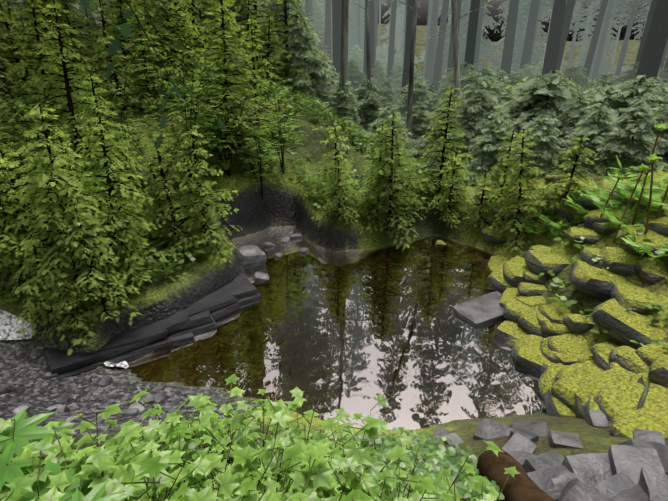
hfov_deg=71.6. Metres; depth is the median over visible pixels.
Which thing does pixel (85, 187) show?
tree sapling
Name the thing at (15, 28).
tree
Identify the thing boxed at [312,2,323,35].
understory tree
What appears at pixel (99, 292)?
tree sapling
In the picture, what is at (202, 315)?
ledge rocks
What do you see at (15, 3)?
tree
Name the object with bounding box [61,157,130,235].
rowan shrub
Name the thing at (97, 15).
understory tree
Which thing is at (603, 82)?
hemlock tree
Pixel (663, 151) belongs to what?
hemlock tree
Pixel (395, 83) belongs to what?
hemlock tree
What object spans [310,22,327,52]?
understory tree
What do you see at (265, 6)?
tree
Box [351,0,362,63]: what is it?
tree
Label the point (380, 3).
tree
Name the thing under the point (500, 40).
tree
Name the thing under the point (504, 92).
hemlock tree
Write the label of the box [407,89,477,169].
hemlock tree
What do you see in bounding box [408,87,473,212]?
tree sapling
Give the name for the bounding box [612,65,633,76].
hemlock tree
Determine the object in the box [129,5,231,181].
conifer tree
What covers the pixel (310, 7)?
tree
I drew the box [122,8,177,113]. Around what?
tree
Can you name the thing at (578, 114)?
sapling
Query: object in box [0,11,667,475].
terrain ground
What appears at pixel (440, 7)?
tree
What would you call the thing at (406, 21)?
tree
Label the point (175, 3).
tree
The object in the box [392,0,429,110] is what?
tree
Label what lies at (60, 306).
tree sapling
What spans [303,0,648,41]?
sky
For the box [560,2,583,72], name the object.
tree
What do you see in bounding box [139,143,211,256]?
tree
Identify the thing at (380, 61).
hemlock tree
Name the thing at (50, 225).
tree
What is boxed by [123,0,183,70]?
tree
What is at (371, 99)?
hemlock tree
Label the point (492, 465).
log
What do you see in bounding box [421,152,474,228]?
tree sapling
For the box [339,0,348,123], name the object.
birch tree
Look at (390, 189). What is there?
tree sapling
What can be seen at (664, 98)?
hemlock tree
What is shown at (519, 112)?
hemlock tree
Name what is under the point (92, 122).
tree sapling
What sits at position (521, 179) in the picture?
tree sapling
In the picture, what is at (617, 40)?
tree
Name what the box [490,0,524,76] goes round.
tree
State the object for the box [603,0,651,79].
tree
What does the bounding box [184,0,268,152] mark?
tree
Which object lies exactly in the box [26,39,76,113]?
tree
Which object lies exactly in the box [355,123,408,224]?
tree sapling
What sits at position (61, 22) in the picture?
tree
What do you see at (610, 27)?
tree
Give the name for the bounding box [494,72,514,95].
hemlock tree
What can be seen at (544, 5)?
tree
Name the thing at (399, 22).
tree
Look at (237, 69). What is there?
hemlock tree
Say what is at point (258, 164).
conifer tree
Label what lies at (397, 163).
tree sapling
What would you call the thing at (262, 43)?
hemlock tree
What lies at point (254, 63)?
tree
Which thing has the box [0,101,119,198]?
rowan shrub
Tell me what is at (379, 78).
hemlock tree
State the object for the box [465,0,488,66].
tree
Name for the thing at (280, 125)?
conifer tree
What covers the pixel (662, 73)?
hemlock tree
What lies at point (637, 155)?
sapling
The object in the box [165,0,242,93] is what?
tree
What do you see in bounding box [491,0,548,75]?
tree
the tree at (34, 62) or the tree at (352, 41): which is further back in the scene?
the tree at (352, 41)
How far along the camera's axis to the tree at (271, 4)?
24.40 m
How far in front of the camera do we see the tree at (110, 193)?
4.89 m
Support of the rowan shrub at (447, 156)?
on the terrain ground
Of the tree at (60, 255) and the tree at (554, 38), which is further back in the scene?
the tree at (554, 38)
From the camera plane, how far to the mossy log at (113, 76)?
10.20 m
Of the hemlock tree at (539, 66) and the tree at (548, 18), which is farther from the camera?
the tree at (548, 18)
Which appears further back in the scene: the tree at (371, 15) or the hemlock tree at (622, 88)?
the tree at (371, 15)
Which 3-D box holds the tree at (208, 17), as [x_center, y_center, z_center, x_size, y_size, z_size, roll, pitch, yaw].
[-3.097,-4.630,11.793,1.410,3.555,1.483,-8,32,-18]
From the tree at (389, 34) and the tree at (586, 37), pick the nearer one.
the tree at (389, 34)
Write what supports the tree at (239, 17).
on the terrain ground
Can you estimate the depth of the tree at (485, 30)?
69.84 m
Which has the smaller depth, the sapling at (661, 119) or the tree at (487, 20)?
the sapling at (661, 119)
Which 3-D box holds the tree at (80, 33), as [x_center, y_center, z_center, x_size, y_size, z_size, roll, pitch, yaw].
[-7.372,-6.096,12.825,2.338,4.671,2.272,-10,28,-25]
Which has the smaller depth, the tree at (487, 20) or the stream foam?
the stream foam
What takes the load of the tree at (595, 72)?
on the terrain ground
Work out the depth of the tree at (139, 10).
12.63 m
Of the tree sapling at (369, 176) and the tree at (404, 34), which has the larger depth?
the tree at (404, 34)
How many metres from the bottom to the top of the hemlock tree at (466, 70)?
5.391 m
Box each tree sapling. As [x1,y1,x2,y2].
[0,104,144,355]
[0,133,45,235]
[0,163,54,294]
[15,233,71,327]
[42,271,95,345]
[46,129,143,270]
[55,203,139,332]
[69,74,161,246]
[100,204,162,294]
[166,126,242,265]
[309,124,361,209]
[311,151,359,223]
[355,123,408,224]
[357,113,428,250]
[381,136,425,209]
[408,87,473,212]
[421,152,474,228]
[459,173,498,229]
[471,130,526,209]
[485,128,553,251]
[531,135,592,231]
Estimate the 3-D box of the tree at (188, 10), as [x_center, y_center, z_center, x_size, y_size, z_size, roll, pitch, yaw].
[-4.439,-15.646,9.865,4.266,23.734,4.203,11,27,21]
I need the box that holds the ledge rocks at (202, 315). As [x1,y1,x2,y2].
[45,273,261,379]
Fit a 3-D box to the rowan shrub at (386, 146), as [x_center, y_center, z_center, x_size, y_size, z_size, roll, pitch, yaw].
[0.964,-1.627,8.265,0.942,1.184,1.036,-9,26,-19]
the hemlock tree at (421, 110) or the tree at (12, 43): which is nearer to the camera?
the tree at (12, 43)
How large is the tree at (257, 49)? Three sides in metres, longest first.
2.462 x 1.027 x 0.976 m
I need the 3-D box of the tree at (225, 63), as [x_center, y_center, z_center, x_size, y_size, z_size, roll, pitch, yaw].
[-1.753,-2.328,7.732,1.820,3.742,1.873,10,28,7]
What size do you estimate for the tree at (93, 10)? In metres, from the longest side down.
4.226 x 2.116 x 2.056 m
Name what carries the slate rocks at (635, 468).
on the terrain ground
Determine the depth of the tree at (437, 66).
35.63 m
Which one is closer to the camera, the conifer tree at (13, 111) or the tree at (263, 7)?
the conifer tree at (13, 111)
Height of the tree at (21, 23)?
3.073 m
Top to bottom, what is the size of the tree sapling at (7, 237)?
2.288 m
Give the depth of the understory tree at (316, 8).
51.42 m
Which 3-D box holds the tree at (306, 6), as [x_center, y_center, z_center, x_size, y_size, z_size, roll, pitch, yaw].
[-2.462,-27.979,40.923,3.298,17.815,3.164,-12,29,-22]
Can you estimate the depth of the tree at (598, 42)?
50.00 m
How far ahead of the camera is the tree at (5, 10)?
11.56 m
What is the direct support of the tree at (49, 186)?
on the terrain ground
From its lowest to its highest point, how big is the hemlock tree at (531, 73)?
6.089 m
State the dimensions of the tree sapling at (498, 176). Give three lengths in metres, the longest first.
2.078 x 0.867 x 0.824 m
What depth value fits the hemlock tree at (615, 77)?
26.82 m
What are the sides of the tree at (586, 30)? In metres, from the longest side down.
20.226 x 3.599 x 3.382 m
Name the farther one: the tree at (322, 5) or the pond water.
the tree at (322, 5)
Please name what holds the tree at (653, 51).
on the terrain ground
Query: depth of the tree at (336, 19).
26.93 m
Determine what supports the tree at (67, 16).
on the terrain ground
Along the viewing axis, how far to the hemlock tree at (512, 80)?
19.00 m
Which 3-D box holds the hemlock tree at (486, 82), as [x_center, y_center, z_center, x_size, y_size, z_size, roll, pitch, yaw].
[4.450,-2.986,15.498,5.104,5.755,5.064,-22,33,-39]
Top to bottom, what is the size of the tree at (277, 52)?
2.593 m
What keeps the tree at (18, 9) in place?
on the terrain ground
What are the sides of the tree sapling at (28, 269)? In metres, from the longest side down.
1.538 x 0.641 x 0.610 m
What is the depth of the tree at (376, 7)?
44.30 m
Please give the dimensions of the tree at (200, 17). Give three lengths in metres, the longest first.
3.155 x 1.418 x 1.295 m
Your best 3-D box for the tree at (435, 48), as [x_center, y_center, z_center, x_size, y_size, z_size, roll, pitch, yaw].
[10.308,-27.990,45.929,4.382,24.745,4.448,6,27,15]
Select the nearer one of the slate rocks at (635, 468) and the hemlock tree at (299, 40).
the slate rocks at (635, 468)
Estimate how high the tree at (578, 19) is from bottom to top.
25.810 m
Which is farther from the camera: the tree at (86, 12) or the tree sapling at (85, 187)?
the tree at (86, 12)
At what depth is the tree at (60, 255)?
4.86 m
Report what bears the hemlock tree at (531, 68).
on the terrain ground
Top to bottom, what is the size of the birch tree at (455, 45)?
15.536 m
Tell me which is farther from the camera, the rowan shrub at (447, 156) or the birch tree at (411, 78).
the birch tree at (411, 78)
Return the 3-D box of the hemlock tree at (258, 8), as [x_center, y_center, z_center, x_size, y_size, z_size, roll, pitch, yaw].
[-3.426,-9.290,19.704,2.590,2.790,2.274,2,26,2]
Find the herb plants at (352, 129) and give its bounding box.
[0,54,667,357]
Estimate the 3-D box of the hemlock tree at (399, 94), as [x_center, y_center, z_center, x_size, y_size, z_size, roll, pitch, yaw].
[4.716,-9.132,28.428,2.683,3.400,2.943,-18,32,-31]
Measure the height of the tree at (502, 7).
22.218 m
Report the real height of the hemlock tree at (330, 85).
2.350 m
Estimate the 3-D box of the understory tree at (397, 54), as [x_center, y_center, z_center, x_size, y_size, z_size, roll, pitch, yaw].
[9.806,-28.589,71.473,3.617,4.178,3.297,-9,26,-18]
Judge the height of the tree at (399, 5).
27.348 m
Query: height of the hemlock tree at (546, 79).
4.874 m
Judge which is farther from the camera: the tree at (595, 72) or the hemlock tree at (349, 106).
the tree at (595, 72)
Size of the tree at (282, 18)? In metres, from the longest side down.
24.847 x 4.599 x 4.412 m
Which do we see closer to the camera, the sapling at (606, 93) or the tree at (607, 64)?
the sapling at (606, 93)
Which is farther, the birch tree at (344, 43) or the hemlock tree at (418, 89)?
the hemlock tree at (418, 89)
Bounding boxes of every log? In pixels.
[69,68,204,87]
[476,448,555,500]
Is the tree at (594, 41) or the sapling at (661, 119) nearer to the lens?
the sapling at (661, 119)
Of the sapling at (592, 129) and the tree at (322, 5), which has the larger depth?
the tree at (322, 5)
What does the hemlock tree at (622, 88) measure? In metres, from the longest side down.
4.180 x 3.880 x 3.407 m
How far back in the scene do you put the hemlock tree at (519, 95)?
10.97 m
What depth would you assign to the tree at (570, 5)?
24.52 m
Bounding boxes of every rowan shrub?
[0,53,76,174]
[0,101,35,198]
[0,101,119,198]
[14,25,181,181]
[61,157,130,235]
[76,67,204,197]
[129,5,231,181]
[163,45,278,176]
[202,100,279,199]
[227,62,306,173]
[362,128,421,177]
[421,118,469,184]
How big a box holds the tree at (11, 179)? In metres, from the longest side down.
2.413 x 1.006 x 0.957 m
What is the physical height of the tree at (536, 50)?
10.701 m
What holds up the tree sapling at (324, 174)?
on the terrain ground
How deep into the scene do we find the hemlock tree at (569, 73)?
22.63 m
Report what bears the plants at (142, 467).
on the terrain ground
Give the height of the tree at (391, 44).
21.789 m
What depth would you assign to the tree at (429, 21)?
58.87 m
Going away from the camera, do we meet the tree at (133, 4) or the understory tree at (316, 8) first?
the tree at (133, 4)
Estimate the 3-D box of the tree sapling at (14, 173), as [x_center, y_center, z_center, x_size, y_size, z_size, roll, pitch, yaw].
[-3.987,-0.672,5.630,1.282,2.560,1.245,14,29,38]
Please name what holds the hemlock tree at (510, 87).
on the terrain ground
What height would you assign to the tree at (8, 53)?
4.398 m
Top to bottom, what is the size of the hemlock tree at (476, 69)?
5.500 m
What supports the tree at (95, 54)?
on the terrain ground
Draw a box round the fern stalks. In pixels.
[24,66,667,257]
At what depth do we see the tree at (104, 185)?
6.36 m
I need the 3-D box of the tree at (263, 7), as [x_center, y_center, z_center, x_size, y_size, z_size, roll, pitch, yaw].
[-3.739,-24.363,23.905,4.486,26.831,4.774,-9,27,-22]
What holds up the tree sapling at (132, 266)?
on the terrain ground
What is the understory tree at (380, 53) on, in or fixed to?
on the terrain ground
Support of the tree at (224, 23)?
on the terrain ground
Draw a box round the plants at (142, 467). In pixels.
[0,373,520,500]
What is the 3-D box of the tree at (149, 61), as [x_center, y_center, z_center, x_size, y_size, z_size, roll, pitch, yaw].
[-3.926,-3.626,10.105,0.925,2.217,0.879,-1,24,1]
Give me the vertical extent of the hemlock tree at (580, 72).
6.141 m
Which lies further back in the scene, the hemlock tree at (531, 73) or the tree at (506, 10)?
the tree at (506, 10)
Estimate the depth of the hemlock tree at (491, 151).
8.72 m
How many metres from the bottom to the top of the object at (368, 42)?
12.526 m
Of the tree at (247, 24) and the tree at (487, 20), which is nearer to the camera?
the tree at (247, 24)
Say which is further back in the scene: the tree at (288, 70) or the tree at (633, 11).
the tree at (633, 11)
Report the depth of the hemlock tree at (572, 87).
12.49 m
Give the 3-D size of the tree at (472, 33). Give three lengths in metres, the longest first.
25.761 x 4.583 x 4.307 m
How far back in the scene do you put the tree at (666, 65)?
25.05 m
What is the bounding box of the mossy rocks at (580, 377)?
[436,166,667,438]
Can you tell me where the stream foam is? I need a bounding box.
[0,309,128,368]
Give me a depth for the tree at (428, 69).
44.55 m
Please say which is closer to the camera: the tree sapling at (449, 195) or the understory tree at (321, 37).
the tree sapling at (449, 195)
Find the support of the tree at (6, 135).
on the terrain ground
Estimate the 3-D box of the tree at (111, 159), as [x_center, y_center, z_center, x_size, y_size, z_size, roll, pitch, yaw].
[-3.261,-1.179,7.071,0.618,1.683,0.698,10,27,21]
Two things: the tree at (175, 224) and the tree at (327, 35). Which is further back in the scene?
the tree at (327, 35)
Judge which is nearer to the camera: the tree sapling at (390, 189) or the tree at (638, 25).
the tree sapling at (390, 189)
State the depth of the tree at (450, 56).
29.93 m
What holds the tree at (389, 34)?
on the terrain ground
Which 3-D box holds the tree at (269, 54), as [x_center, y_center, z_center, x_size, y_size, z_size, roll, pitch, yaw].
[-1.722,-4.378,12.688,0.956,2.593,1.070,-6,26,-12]
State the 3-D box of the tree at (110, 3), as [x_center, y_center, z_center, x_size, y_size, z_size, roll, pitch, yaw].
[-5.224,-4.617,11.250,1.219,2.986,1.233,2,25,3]
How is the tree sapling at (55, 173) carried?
on the terrain ground
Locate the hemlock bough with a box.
[0,0,304,149]
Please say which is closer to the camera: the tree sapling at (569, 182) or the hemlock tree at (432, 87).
the tree sapling at (569, 182)
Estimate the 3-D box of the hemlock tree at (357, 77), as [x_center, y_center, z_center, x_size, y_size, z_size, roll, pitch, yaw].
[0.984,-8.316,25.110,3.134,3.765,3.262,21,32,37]
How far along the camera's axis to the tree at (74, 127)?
5.79 m
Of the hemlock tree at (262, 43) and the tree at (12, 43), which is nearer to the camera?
the tree at (12, 43)
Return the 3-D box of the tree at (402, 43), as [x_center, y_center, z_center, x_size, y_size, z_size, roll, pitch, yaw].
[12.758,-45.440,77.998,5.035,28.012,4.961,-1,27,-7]
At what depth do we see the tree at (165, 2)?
9.20 m
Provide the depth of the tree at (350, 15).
77.54 m
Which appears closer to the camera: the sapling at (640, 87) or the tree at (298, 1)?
the sapling at (640, 87)
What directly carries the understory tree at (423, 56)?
on the terrain ground
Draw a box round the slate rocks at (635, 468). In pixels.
[0,234,667,500]
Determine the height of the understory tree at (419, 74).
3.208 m
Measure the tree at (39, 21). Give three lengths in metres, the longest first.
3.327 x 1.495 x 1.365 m
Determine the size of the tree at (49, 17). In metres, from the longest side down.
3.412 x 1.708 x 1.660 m
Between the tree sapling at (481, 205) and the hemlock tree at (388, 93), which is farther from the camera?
the hemlock tree at (388, 93)
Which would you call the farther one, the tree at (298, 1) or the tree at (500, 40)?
the tree at (500, 40)
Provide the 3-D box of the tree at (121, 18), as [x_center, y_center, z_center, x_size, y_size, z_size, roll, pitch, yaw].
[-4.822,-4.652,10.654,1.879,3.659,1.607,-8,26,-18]
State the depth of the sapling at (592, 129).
7.53 m
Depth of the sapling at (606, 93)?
9.54 m
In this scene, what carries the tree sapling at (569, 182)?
on the terrain ground
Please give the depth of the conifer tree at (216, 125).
7.15 m
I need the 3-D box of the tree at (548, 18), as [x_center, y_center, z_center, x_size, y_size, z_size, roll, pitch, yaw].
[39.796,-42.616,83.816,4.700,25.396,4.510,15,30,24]
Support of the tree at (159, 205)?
on the terrain ground
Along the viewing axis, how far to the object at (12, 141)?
5.75 m
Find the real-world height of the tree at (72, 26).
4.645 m
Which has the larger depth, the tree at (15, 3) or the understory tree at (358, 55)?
the understory tree at (358, 55)
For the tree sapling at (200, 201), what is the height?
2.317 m
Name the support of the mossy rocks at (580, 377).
on the terrain ground
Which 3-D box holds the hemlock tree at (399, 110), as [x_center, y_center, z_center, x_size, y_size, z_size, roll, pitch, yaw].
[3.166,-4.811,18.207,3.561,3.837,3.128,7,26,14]
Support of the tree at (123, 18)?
on the terrain ground
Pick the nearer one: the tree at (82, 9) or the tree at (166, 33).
the tree at (166, 33)
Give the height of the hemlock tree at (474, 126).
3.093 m
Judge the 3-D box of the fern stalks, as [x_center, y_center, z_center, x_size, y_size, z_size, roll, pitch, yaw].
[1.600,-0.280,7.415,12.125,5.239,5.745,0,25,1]
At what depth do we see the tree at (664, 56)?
29.19 m
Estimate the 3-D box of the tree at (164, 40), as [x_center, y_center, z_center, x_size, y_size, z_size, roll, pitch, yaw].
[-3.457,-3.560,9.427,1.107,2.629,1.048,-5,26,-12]
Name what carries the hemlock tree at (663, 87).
on the terrain ground
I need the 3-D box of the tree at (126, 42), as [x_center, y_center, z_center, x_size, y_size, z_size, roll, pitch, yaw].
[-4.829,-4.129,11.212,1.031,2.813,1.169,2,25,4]
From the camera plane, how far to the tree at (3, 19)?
8.38 m
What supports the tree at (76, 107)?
on the terrain ground
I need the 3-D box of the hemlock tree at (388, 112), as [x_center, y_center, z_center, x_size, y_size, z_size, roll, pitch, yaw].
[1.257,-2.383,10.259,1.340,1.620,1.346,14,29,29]
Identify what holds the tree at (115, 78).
on the terrain ground
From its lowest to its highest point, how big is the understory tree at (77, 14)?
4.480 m
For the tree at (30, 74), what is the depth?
9.63 m
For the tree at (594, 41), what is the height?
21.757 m
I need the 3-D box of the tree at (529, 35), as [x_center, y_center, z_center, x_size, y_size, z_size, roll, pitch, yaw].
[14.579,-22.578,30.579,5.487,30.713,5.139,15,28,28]
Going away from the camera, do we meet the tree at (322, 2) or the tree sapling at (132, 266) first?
the tree sapling at (132, 266)
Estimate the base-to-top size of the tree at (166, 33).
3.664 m
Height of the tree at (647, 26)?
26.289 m
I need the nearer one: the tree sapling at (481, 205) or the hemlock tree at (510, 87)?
the tree sapling at (481, 205)
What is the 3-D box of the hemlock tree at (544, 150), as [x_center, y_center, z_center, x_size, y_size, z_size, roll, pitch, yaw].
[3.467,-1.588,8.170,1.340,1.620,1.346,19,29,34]
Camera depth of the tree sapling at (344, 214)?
6.97 m
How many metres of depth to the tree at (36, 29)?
6.19 m
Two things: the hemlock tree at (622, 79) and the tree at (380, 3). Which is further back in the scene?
the tree at (380, 3)
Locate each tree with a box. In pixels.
[0,0,26,60]
[0,0,111,187]
[0,2,37,92]
[0,2,39,64]
[0,4,31,87]
[0,4,41,107]
[0,24,36,83]
[0,97,30,174]
[0,133,102,286]
[0,150,67,273]
[1,0,80,57]
[7,0,88,78]
[15,0,148,211]
[16,0,88,73]
[17,0,96,89]
[17,1,104,46]
[17,5,33,57]
[20,0,73,81]
[24,3,91,63]
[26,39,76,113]
[28,157,66,235]
[29,0,111,93]
[31,0,107,61]
[39,173,124,301]
[52,60,97,161]
[73,116,187,297]
[76,7,100,72]
[77,0,130,69]
[77,0,144,96]
[78,1,92,30]
[81,0,146,77]
[88,164,119,207]
[91,0,135,70]
[91,3,101,23]
[95,30,152,110]
[97,0,141,65]
[97,117,141,170]
[108,0,177,32]
[112,15,137,68]
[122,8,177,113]
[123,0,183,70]
[125,3,163,93]
[127,0,220,108]
[132,0,204,107]
[133,29,163,93]
[139,3,192,100]
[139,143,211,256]
[142,173,194,248]
[158,0,207,67]
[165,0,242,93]
[173,0,278,174]
[176,1,191,44]
[182,0,214,77]
[184,0,220,63]
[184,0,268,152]
[202,0,244,73]
[203,32,249,92]
[218,0,249,44]
[218,0,306,89]
[232,17,292,145]
[234,0,273,87]
[245,27,279,90]
[246,0,274,50]
[248,23,282,78]
[251,14,287,93]
[260,0,332,98]
[261,0,268,26]
[262,0,276,41]
[262,39,280,77]
[267,0,292,40]
[268,12,349,108]
[289,0,300,15]
[290,5,328,64]
[303,0,313,33]
[303,0,324,22]
[303,0,331,23]
[304,0,324,33]
[305,0,310,23]
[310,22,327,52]
[310,71,335,100]
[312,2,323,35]
[318,17,352,64]
[322,79,362,131]
[324,0,331,64]
[326,0,360,84]
[328,60,366,115]
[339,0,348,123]
[348,0,364,57]
[348,0,364,58]
[349,45,363,73]
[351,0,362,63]
[351,78,391,145]
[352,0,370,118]
[352,0,386,91]
[362,81,398,128]
[363,59,395,103]
[363,105,418,169]
[374,0,378,59]
[376,45,387,73]
[376,60,386,77]
[378,0,387,45]
[380,0,404,51]
[382,0,403,81]
[384,0,443,151]
[386,0,405,80]
[387,62,402,99]
[391,76,417,105]
[391,76,439,126]
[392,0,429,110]
[394,50,402,65]
[394,80,439,153]
[397,0,419,57]
[397,102,434,163]
[399,0,406,74]
[399,0,415,96]
[400,9,404,58]
[406,85,443,143]
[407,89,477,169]
[414,68,428,82]
[417,0,432,76]
[417,0,440,90]
[419,51,424,62]
[423,0,502,82]
[423,86,505,182]
[425,69,506,134]
[429,7,437,79]
[431,0,450,90]
[437,62,484,107]
[438,0,442,14]
[442,1,488,69]
[443,0,466,76]
[447,0,451,40]
[451,0,505,127]
[454,112,531,185]
[460,0,486,82]
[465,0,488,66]
[471,76,517,119]
[472,63,484,85]
[475,75,574,155]
[485,70,583,165]
[488,0,537,72]
[488,69,508,79]
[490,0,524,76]
[490,114,568,185]
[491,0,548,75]
[492,88,558,167]
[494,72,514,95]
[495,0,523,16]
[495,0,524,54]
[495,78,575,124]
[498,74,530,97]
[513,62,541,82]
[516,72,535,90]
[517,0,540,76]
[517,0,553,64]
[518,30,543,66]
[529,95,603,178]
[530,61,543,75]
[535,0,585,73]
[536,0,579,90]
[542,1,552,60]
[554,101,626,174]
[559,79,584,116]
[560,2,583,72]
[562,65,592,92]
[562,68,589,97]
[564,0,599,77]
[568,0,599,68]
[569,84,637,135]
[570,74,620,105]
[572,1,619,81]
[577,1,601,69]
[578,0,611,90]
[586,0,608,76]
[586,74,618,95]
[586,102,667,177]
[587,0,631,83]
[592,61,662,102]
[593,0,632,76]
[593,85,640,135]
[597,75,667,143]
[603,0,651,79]
[609,0,633,73]
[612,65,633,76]
[625,0,656,68]
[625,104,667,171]
[630,0,650,39]
[633,0,667,89]
[638,83,667,130]
[644,77,667,105]
[647,130,667,172]
[657,69,667,82]
[659,39,667,71]
[663,56,667,82]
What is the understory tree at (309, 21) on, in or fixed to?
on the terrain ground
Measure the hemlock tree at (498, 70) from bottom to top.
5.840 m
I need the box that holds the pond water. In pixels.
[119,226,546,429]
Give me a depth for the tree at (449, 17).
83.12 m

